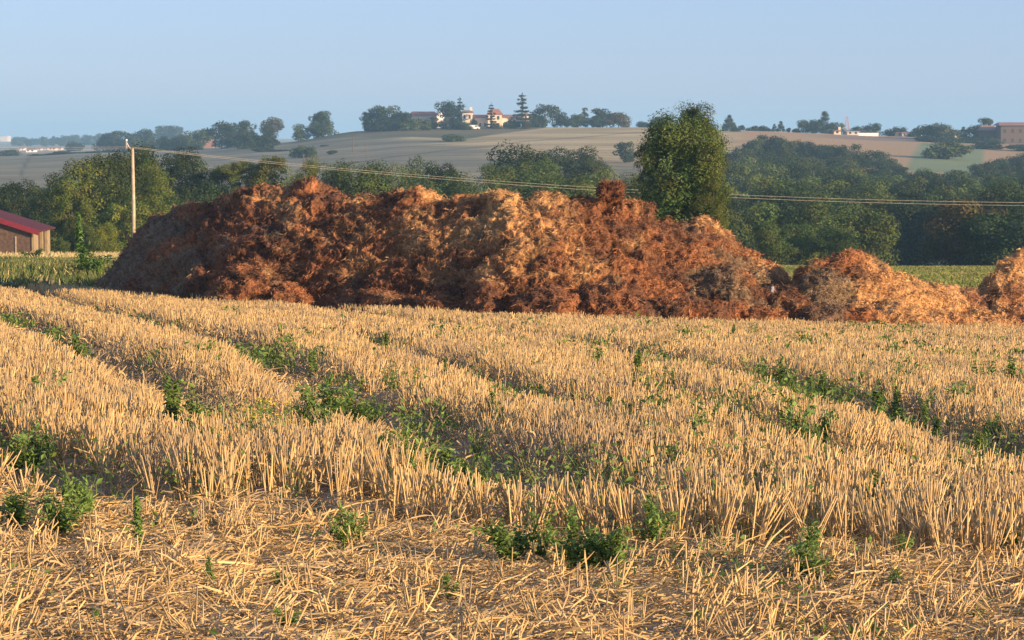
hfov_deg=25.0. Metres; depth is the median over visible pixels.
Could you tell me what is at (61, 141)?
tree
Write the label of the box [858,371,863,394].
weed
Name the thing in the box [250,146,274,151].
bush
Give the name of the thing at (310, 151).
bush
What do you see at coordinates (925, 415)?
weed
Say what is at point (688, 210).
bush
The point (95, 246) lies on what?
bush
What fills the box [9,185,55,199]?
tree
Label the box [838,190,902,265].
tree
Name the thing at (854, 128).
bush
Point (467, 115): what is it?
house
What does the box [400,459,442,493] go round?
weed
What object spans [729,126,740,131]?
bush
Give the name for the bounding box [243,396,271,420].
weed
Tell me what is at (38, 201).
tree
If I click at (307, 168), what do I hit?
tree
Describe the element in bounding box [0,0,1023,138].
sky
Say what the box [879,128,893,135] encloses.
bush
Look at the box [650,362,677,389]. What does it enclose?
weed
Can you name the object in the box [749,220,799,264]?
tree
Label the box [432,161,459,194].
tree
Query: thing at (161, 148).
bush
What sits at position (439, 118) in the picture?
house
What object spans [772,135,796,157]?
tree
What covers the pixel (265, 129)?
tree
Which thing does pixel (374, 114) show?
tree
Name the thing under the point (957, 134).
tree
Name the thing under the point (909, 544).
weed
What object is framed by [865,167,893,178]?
tree
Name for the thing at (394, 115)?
tree
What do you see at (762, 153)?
tree
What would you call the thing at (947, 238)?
tree
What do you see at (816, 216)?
tree
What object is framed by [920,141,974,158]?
tree
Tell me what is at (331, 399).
weed
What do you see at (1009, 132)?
house
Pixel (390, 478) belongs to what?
weed
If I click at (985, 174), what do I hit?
tree
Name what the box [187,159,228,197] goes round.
tree
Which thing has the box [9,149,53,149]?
wire
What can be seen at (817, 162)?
tree
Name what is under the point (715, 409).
weed
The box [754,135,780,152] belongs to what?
tree
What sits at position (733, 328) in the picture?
weed
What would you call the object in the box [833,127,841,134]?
house
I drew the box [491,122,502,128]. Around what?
bush
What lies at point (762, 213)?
tree
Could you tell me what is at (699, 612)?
weed
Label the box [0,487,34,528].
weed
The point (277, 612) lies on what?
weed
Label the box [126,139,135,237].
utility pole
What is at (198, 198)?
tree
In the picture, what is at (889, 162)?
tree
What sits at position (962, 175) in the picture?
tree
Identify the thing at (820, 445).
weed
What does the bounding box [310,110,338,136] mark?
tree
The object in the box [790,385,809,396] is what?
weed
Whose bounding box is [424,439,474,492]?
weed
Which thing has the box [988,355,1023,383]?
weed
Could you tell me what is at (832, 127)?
tree
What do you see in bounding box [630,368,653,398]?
weed
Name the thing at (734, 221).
tree
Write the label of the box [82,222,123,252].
bush
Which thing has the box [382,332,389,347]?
weed
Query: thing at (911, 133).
bush
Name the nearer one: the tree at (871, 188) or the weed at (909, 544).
the weed at (909, 544)
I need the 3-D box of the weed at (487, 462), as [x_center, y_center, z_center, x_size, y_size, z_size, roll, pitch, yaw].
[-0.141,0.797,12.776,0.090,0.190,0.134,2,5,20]
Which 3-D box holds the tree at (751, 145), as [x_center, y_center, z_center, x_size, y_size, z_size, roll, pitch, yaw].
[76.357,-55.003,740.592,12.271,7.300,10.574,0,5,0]
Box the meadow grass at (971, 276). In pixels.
[778,264,996,288]
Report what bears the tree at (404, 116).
on the ground at (468, 155)
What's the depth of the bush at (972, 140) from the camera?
949.60 m
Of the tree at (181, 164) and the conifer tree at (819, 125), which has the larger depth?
the conifer tree at (819, 125)
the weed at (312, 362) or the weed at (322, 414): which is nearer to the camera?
the weed at (322, 414)
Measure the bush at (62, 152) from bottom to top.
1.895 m
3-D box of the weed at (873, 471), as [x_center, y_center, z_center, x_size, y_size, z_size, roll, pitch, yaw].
[1.658,0.809,10.396,0.260,0.298,0.209,4,6,44]
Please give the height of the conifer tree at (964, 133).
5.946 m
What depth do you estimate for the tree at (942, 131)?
965.48 m
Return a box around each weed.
[0,417,58,475]
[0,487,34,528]
[18,248,43,257]
[31,370,72,396]
[34,471,92,535]
[57,329,95,360]
[64,240,113,274]
[68,475,98,519]
[74,212,83,267]
[91,607,99,623]
[95,259,104,272]
[129,495,145,544]
[161,373,185,437]
[181,393,232,433]
[183,445,194,494]
[184,415,212,458]
[204,556,216,583]
[210,427,240,442]
[216,407,249,423]
[232,414,263,435]
[242,402,277,423]
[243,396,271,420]
[255,398,291,423]
[256,416,284,440]
[266,567,293,587]
[270,606,301,625]
[289,371,354,424]
[306,350,319,378]
[306,404,341,432]
[325,499,374,545]
[327,384,379,426]
[355,426,404,473]
[365,394,390,424]
[378,462,402,490]
[379,360,398,393]
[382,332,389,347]
[390,420,444,466]
[394,338,406,351]
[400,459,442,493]
[402,454,414,497]
[405,365,428,403]
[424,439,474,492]
[431,571,460,599]
[441,357,446,372]
[448,457,494,495]
[460,365,480,382]
[467,427,492,461]
[475,446,491,475]
[480,515,536,564]
[487,390,496,419]
[494,399,519,432]
[495,380,522,399]
[509,458,524,485]
[524,491,558,561]
[542,504,609,573]
[569,379,575,400]
[570,522,639,571]
[589,347,610,366]
[605,395,613,416]
[607,325,617,336]
[607,408,648,431]
[628,493,680,544]
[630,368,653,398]
[631,349,644,385]
[644,408,711,452]
[646,432,684,462]
[648,373,664,395]
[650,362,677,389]
[653,443,693,482]
[656,394,669,407]
[676,385,687,404]
[681,327,703,335]
[682,604,709,624]
[686,391,722,436]
[702,356,713,371]
[731,324,735,333]
[738,352,767,381]
[751,354,799,389]
[759,413,786,437]
[770,425,790,440]
[774,379,818,447]
[781,517,838,580]
[787,403,840,453]
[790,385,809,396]
[802,374,813,396]
[804,432,830,456]
[812,436,828,453]
[812,566,833,582]
[813,369,837,402]
[833,502,856,533]
[844,359,873,371]
[850,468,904,526]
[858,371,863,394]
[871,388,885,418]
[882,566,904,585]
[889,363,913,376]
[889,385,902,419]
[890,530,916,557]
[892,375,910,396]
[892,411,920,429]
[893,407,907,426]
[897,436,914,461]
[915,386,938,416]
[920,402,930,434]
[930,416,942,443]
[938,474,962,511]
[944,376,971,406]
[945,443,978,470]
[947,450,979,474]
[951,382,973,408]
[961,429,991,460]
[970,354,999,379]
[980,412,1016,447]
[982,439,1000,456]
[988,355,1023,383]
[1002,520,1023,551]
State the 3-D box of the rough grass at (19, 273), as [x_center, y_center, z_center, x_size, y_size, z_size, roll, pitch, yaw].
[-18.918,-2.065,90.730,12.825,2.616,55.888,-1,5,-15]
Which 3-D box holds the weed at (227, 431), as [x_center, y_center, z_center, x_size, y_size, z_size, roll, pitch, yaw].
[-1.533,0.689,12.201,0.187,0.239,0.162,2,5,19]
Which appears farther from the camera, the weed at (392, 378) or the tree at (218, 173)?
the tree at (218, 173)
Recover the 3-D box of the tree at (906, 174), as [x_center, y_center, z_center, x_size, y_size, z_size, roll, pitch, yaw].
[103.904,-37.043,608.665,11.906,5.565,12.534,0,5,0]
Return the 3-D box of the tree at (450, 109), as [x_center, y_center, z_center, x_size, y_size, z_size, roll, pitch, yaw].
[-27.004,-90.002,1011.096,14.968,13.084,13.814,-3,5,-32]
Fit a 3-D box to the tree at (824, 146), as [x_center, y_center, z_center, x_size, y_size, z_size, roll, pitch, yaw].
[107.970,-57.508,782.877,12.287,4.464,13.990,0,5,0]
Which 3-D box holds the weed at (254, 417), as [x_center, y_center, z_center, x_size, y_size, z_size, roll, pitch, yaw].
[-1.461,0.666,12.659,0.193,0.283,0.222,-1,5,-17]
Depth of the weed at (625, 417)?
14.55 m
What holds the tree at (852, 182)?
on the ground at (468, 155)
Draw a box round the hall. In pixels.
[0,135,10,141]
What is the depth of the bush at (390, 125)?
978.27 m
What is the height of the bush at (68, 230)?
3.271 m
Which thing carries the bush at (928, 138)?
on the ground at (468, 155)
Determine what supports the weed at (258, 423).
on the ground at (468, 155)
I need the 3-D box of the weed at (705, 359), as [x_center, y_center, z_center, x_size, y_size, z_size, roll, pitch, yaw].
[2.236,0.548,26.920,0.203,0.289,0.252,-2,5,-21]
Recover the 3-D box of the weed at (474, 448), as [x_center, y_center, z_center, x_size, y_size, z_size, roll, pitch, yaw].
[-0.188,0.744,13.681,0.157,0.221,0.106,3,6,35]
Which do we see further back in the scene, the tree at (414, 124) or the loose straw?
the tree at (414, 124)
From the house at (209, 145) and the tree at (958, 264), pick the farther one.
the house at (209, 145)
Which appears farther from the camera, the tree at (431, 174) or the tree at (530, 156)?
the tree at (530, 156)
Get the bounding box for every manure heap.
[94,175,814,322]
[787,246,1014,329]
[978,247,1023,326]
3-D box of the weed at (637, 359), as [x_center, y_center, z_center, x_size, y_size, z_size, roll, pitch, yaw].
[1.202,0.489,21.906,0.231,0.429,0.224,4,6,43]
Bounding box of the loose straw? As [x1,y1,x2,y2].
[0,291,1023,639]
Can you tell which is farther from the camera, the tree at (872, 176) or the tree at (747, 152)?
the tree at (747, 152)
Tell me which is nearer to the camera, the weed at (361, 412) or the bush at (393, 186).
the weed at (361, 412)
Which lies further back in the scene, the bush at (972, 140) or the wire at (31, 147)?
the bush at (972, 140)
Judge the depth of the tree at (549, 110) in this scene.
999.17 m
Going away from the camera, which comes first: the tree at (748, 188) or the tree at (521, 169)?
the tree at (521, 169)
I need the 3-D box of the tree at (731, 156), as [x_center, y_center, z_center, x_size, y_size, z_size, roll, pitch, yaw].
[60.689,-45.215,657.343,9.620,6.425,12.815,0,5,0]
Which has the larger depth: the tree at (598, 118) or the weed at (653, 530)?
the tree at (598, 118)
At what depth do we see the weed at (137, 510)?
8.88 m
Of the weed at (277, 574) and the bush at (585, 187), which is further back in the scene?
the bush at (585, 187)
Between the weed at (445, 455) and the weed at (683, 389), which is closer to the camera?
the weed at (445, 455)
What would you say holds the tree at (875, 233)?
on the ground at (468, 155)
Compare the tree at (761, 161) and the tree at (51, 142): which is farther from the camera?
the tree at (51, 142)
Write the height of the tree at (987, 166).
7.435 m
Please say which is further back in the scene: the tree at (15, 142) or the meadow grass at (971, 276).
the tree at (15, 142)
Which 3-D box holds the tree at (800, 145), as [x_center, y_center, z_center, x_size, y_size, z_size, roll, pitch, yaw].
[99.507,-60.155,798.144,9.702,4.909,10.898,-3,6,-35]
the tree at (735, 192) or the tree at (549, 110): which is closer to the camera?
the tree at (735, 192)
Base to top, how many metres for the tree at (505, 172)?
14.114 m
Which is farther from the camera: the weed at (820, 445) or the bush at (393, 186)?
the bush at (393, 186)
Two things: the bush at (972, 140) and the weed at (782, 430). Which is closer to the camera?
the weed at (782, 430)
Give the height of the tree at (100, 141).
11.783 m
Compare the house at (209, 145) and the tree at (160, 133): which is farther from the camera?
the tree at (160, 133)
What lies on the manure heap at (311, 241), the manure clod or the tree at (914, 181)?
the manure clod
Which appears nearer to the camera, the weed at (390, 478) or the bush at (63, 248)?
the weed at (390, 478)
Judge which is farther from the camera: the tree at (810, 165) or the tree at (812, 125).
the tree at (812, 125)
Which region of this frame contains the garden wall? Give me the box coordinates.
[858,132,877,135]
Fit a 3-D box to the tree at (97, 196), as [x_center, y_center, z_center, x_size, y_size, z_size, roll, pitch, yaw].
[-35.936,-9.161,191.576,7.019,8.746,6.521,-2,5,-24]
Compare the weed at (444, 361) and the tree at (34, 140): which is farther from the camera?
the tree at (34, 140)
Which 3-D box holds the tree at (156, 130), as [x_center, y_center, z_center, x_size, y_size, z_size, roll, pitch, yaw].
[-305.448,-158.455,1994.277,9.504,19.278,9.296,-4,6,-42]
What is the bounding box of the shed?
[844,131,859,134]
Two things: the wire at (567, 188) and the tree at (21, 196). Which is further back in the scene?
the tree at (21, 196)
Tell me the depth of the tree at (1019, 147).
885.24 m
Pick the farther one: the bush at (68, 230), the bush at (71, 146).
the bush at (71, 146)
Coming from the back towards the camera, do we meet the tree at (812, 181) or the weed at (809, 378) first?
the tree at (812, 181)
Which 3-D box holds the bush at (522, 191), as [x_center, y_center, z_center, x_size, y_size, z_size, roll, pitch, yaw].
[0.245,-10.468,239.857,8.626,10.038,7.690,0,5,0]
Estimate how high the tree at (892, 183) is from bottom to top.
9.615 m
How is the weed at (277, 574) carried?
on the ground at (468, 155)
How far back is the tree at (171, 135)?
1991.31 m
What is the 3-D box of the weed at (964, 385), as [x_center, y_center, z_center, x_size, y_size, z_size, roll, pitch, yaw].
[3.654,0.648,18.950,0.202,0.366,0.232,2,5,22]
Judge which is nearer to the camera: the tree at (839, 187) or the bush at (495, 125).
the tree at (839, 187)
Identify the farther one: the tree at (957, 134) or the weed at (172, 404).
the tree at (957, 134)
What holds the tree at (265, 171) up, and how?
on the ground at (468, 155)
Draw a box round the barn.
[0,210,55,254]
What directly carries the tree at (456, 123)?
on the ground at (468, 155)
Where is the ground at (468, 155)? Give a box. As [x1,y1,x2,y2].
[0,127,1023,639]
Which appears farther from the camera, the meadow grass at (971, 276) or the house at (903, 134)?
the house at (903, 134)
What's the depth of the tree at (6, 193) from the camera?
234.60 m
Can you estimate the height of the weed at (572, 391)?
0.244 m
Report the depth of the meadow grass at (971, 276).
111.92 m
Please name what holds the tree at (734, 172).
on the ground at (468, 155)
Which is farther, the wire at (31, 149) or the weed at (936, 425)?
the wire at (31, 149)
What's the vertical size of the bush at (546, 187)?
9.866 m
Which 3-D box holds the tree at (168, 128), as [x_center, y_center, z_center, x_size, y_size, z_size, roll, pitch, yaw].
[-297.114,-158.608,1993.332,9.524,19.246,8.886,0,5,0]
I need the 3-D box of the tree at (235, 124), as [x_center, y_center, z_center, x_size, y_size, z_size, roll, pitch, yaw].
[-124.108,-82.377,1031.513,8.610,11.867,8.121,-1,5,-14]
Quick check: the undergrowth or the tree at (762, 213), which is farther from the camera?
the tree at (762, 213)
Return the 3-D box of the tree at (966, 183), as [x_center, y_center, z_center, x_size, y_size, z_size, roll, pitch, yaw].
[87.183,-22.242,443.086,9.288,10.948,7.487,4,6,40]
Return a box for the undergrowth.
[0,303,1023,639]
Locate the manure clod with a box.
[593,178,626,202]
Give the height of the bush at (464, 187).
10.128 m
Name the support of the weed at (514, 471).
on the ground at (468, 155)
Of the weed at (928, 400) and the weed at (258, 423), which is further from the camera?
the weed at (928, 400)
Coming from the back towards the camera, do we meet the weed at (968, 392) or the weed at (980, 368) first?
the weed at (980, 368)
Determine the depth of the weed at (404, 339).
27.87 m
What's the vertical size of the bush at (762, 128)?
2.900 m
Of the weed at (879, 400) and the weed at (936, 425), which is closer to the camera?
the weed at (936, 425)
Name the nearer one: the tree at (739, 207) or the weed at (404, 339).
the weed at (404, 339)
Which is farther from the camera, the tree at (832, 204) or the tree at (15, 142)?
the tree at (15, 142)
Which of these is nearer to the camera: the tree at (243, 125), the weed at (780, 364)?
the weed at (780, 364)
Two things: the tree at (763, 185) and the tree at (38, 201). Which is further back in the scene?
the tree at (763, 185)
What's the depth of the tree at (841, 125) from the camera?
1011.51 m
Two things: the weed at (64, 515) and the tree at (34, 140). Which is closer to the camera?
the weed at (64, 515)
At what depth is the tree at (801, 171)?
525.98 m
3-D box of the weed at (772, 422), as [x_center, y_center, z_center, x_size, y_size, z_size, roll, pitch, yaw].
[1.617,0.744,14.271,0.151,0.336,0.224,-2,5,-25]
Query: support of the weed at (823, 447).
on the ground at (468, 155)
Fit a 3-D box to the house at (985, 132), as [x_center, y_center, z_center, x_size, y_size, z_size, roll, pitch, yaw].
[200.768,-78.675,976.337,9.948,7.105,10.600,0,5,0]
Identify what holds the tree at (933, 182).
on the ground at (468, 155)
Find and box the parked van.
[469,125,479,129]
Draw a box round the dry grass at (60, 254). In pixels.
[0,251,121,284]
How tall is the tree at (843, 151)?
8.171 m
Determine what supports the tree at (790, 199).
on the ground at (468, 155)
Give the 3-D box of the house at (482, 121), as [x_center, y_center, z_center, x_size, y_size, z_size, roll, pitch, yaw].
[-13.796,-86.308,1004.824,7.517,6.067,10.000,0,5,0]
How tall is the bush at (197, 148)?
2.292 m
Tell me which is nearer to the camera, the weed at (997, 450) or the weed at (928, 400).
the weed at (997, 450)
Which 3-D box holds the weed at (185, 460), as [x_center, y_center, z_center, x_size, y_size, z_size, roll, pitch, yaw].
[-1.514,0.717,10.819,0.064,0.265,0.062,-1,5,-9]
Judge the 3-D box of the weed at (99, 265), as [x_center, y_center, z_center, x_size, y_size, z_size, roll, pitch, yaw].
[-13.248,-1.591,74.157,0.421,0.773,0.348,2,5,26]
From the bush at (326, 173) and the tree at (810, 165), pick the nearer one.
the bush at (326, 173)
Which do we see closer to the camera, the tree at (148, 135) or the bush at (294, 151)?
the bush at (294, 151)
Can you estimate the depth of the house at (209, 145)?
1176.65 m
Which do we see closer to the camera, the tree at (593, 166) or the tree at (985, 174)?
the tree at (593, 166)
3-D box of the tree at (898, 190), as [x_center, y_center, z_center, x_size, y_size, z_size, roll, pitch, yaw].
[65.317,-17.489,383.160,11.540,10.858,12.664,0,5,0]
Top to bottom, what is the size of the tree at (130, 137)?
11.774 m
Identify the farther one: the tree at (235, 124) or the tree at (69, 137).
the tree at (69, 137)
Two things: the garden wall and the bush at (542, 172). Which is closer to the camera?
the bush at (542, 172)
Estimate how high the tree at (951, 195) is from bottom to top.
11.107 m
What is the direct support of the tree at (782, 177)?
on the ground at (468, 155)
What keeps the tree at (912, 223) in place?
on the ground at (468, 155)
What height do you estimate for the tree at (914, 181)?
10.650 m
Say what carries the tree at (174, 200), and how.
on the ground at (468, 155)
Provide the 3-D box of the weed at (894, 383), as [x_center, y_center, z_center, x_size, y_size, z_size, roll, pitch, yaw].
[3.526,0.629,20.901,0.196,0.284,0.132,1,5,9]
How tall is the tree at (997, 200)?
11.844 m
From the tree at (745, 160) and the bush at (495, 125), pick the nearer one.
the tree at (745, 160)
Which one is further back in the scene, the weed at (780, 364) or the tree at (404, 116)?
the tree at (404, 116)
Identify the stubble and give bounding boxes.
[0,282,1023,560]
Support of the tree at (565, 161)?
on the ground at (468, 155)
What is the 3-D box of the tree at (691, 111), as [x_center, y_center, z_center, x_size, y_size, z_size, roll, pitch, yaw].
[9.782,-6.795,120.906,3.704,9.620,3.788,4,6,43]
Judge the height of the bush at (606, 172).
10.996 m
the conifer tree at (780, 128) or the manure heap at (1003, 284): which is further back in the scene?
the conifer tree at (780, 128)
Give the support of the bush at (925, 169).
on the ground at (468, 155)
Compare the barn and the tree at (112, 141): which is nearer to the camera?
the barn
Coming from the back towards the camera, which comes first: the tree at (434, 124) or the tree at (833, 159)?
the tree at (434, 124)
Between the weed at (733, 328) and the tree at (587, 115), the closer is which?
the weed at (733, 328)
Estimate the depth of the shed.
1002.70 m
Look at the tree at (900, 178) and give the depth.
507.68 m
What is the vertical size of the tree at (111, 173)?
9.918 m
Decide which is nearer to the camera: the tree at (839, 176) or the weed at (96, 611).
the weed at (96, 611)
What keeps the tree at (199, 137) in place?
on the ground at (468, 155)
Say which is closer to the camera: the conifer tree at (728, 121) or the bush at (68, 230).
the bush at (68, 230)
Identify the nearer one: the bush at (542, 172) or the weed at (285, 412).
the weed at (285, 412)
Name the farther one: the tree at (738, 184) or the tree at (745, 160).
the tree at (745, 160)
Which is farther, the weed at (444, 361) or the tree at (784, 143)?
the tree at (784, 143)
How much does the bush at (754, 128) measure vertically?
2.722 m
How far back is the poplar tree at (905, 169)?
637.91 m
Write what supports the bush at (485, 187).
on the ground at (468, 155)
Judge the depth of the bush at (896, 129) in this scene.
1019.85 m
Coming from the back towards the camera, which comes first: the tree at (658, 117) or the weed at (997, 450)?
the tree at (658, 117)
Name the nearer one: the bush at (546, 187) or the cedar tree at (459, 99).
the bush at (546, 187)
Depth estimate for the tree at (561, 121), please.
1002.58 m
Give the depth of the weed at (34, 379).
15.27 m
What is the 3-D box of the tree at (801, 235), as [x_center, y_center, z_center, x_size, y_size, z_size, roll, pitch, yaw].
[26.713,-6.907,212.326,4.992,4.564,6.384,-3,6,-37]
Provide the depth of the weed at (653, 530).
9.52 m
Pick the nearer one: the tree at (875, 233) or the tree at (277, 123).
the tree at (875, 233)
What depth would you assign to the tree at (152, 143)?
1192.64 m
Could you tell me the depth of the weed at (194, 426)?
12.50 m
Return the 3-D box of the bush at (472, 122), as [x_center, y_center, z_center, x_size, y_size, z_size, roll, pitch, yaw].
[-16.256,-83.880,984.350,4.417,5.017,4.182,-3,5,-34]
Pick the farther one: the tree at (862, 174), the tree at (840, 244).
the tree at (862, 174)
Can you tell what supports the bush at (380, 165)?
on the ground at (468, 155)
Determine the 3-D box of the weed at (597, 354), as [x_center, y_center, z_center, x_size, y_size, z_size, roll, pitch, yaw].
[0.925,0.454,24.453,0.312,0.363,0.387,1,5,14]
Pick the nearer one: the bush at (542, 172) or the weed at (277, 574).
the weed at (277, 574)
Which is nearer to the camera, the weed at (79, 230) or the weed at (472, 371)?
the weed at (472, 371)
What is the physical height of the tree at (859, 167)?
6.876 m
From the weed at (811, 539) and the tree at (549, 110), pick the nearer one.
the weed at (811, 539)
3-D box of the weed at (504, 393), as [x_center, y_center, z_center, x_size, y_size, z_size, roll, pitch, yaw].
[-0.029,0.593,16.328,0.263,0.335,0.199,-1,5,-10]
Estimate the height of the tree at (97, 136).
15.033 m
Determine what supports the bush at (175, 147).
on the ground at (468, 155)
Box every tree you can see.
[0,177,36,216]
[0,187,33,204]
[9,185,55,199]
[10,137,23,145]
[21,185,57,250]
[23,138,31,145]
[29,138,39,144]
[40,136,49,145]
[40,201,76,252]
[42,157,123,252]
[46,183,95,252]
[48,136,55,145]
[54,137,66,145]
[67,134,75,144]
[71,137,82,144]
[73,148,140,241]
[80,134,90,144]
[91,133,110,150]
[93,133,103,144]
[94,198,151,252]
[102,141,167,228]
[105,130,126,150]
[117,131,145,148]
[121,159,177,232]
[133,128,156,148]
[142,140,160,149]
[147,189,185,218]
[154,126,160,146]
[155,136,171,147]
[156,125,165,140]
[158,143,209,204]
[164,126,171,138]
[167,125,173,139]
[168,133,184,146]
[170,126,177,138]
[173,180,225,204]
[177,126,183,134]
[181,131,201,147]
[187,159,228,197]
[192,128,213,148]
[205,120,236,148]
[210,164,237,196]
[221,161,259,194]
[227,122,239,146]
[237,120,260,136]
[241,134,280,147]
[248,154,289,187]
[259,124,274,142]
[260,116,284,138]
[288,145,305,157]
[289,155,320,186]
[291,123,310,141]
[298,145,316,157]
[304,111,322,138]
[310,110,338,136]
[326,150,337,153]
[358,112,373,128]
[362,105,387,126]
[377,105,401,126]
[397,111,413,126]
[397,156,442,190]
[399,119,421,130]
[416,118,431,129]
[429,116,438,128]
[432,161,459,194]
[434,99,465,125]
[438,117,450,128]
[449,117,465,128]
[455,98,463,119]
[474,160,520,192]
[482,139,555,193]
[486,105,496,128]
[511,93,532,127]
[512,156,564,190]
[529,104,561,126]
[535,146,591,190]
[550,112,570,126]
[562,145,613,189]
[566,113,586,126]
[570,156,609,193]
[582,108,588,126]
[585,108,616,126]
[605,112,631,126]
[612,141,637,162]
[625,107,737,222]
[632,141,663,217]
[650,116,662,127]
[665,100,732,229]
[686,144,732,227]
[719,182,750,229]
[720,161,750,186]
[721,114,735,130]
[722,174,746,200]
[724,151,739,164]
[725,205,746,232]
[726,190,753,232]
[729,167,778,192]
[730,201,789,252]
[731,137,763,154]
[731,149,759,165]
[731,155,759,174]
[737,176,826,263]
[739,173,768,206]
[747,148,778,166]
[748,173,793,208]
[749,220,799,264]
[751,155,773,170]
[752,160,796,178]
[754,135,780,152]
[764,222,830,265]
[766,174,792,187]
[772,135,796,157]
[773,197,839,264]
[776,121,785,131]
[783,161,816,186]
[783,174,822,194]
[784,188,866,264]
[789,140,810,150]
[789,177,830,209]
[792,140,823,158]
[792,159,825,179]
[796,119,814,132]
[806,119,819,132]
[808,224,862,256]
[810,119,827,133]
[811,144,841,162]
[811,166,841,185]
[813,158,835,169]
[815,172,861,193]
[817,144,846,150]
[817,178,857,218]
[820,111,829,133]
[822,207,902,265]
[826,122,837,133]
[826,156,861,168]
[831,165,870,185]
[834,122,846,134]
[834,143,865,162]
[837,172,877,204]
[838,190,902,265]
[841,163,875,173]
[846,176,900,223]
[853,149,890,167]
[864,122,881,135]
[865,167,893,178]
[865,173,895,184]
[870,158,902,168]
[871,164,904,175]
[874,177,900,193]
[876,193,946,265]
[887,183,924,233]
[888,169,922,181]
[890,175,910,191]
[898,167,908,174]
[899,174,928,199]
[909,181,962,235]
[912,124,938,138]
[914,196,1018,265]
[916,170,949,187]
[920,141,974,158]
[921,177,956,205]
[928,169,978,189]
[930,122,955,137]
[942,170,982,181]
[943,192,994,265]
[945,129,961,138]
[948,182,989,201]
[953,177,985,198]
[954,206,1023,264]
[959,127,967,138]
[965,124,980,138]
[965,174,989,189]
[967,160,1001,174]
[967,169,1004,181]
[968,181,1023,265]
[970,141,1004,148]
[973,178,1023,212]
[977,118,992,124]
[980,157,1010,167]
[981,174,1004,194]
[998,155,1023,167]
[1004,144,1023,150]
[1013,175,1023,200]
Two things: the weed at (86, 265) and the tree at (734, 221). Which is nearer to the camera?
the weed at (86, 265)
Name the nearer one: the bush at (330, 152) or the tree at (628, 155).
the tree at (628, 155)
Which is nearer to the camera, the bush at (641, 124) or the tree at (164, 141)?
the bush at (641, 124)
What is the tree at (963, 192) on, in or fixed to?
on the ground at (468, 155)
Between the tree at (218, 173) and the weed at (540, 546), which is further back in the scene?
the tree at (218, 173)
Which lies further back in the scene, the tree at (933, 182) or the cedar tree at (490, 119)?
the cedar tree at (490, 119)
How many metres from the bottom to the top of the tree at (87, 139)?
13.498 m
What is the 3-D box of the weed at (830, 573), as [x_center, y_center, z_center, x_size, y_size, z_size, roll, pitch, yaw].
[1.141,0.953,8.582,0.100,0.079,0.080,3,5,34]
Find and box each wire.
[0,147,62,147]
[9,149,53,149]
[135,147,1023,202]
[135,148,1023,205]
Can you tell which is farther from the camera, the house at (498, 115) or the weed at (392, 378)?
the house at (498, 115)
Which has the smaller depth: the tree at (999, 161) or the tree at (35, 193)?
the tree at (35, 193)
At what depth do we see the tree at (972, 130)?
975.20 m
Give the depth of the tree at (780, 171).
545.85 m
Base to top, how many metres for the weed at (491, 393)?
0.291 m
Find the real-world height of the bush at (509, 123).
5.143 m
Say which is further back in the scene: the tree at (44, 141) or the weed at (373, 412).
the tree at (44, 141)
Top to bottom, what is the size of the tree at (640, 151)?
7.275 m
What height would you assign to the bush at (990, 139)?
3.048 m
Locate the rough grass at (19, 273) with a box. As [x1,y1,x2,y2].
[0,255,117,288]
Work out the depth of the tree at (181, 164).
234.82 m
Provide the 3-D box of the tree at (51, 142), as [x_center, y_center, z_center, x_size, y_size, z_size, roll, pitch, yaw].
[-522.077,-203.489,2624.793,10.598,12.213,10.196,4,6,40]
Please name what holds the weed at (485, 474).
on the ground at (468, 155)
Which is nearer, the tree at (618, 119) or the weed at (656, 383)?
the weed at (656, 383)
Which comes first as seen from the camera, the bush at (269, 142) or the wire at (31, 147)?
the wire at (31, 147)
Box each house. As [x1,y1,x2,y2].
[204,138,214,147]
[410,111,436,127]
[437,113,443,127]
[461,107,473,123]
[472,115,487,127]
[487,109,502,124]
[502,115,521,127]
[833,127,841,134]
[899,132,909,136]
[977,125,995,140]
[993,122,1023,143]
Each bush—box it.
[0,150,21,155]
[52,150,73,153]
[56,217,92,252]
[56,236,70,253]
[65,141,84,150]
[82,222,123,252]
[82,236,113,252]
[100,149,118,152]
[153,146,171,150]
[167,146,183,149]
[184,145,202,149]
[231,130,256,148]
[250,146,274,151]
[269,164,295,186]
[310,161,352,187]
[323,158,383,196]
[354,158,394,194]
[363,117,402,131]
[369,162,410,194]
[392,163,442,195]
[436,170,478,199]
[441,133,465,141]
[460,122,473,129]
[469,117,477,125]
[469,171,507,195]
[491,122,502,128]
[500,171,541,199]
[503,118,516,128]
[517,162,571,196]
[522,118,529,128]
[522,174,581,198]
[529,117,540,127]
[562,172,600,198]
[586,165,630,200]
[614,172,649,200]
[633,169,731,228]
[635,121,647,126]
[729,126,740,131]
[745,125,758,130]
[758,126,770,130]
[850,125,860,130]
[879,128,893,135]
[889,126,907,135]
[907,130,918,136]
[914,135,935,141]
[916,167,935,178]
[930,136,965,142]
[958,137,981,142]
[984,137,1005,143]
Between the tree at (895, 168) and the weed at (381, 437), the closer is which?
the weed at (381, 437)
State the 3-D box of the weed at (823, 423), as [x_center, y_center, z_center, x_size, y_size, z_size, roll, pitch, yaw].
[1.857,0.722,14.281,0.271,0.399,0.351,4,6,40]
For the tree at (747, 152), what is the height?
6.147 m
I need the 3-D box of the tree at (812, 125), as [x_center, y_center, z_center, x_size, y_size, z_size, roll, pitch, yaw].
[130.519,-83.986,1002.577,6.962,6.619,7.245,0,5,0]
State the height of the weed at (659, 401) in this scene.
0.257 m
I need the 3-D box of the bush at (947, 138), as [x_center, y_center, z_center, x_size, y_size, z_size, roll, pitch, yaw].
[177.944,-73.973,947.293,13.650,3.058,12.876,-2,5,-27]
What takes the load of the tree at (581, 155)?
on the ground at (468, 155)

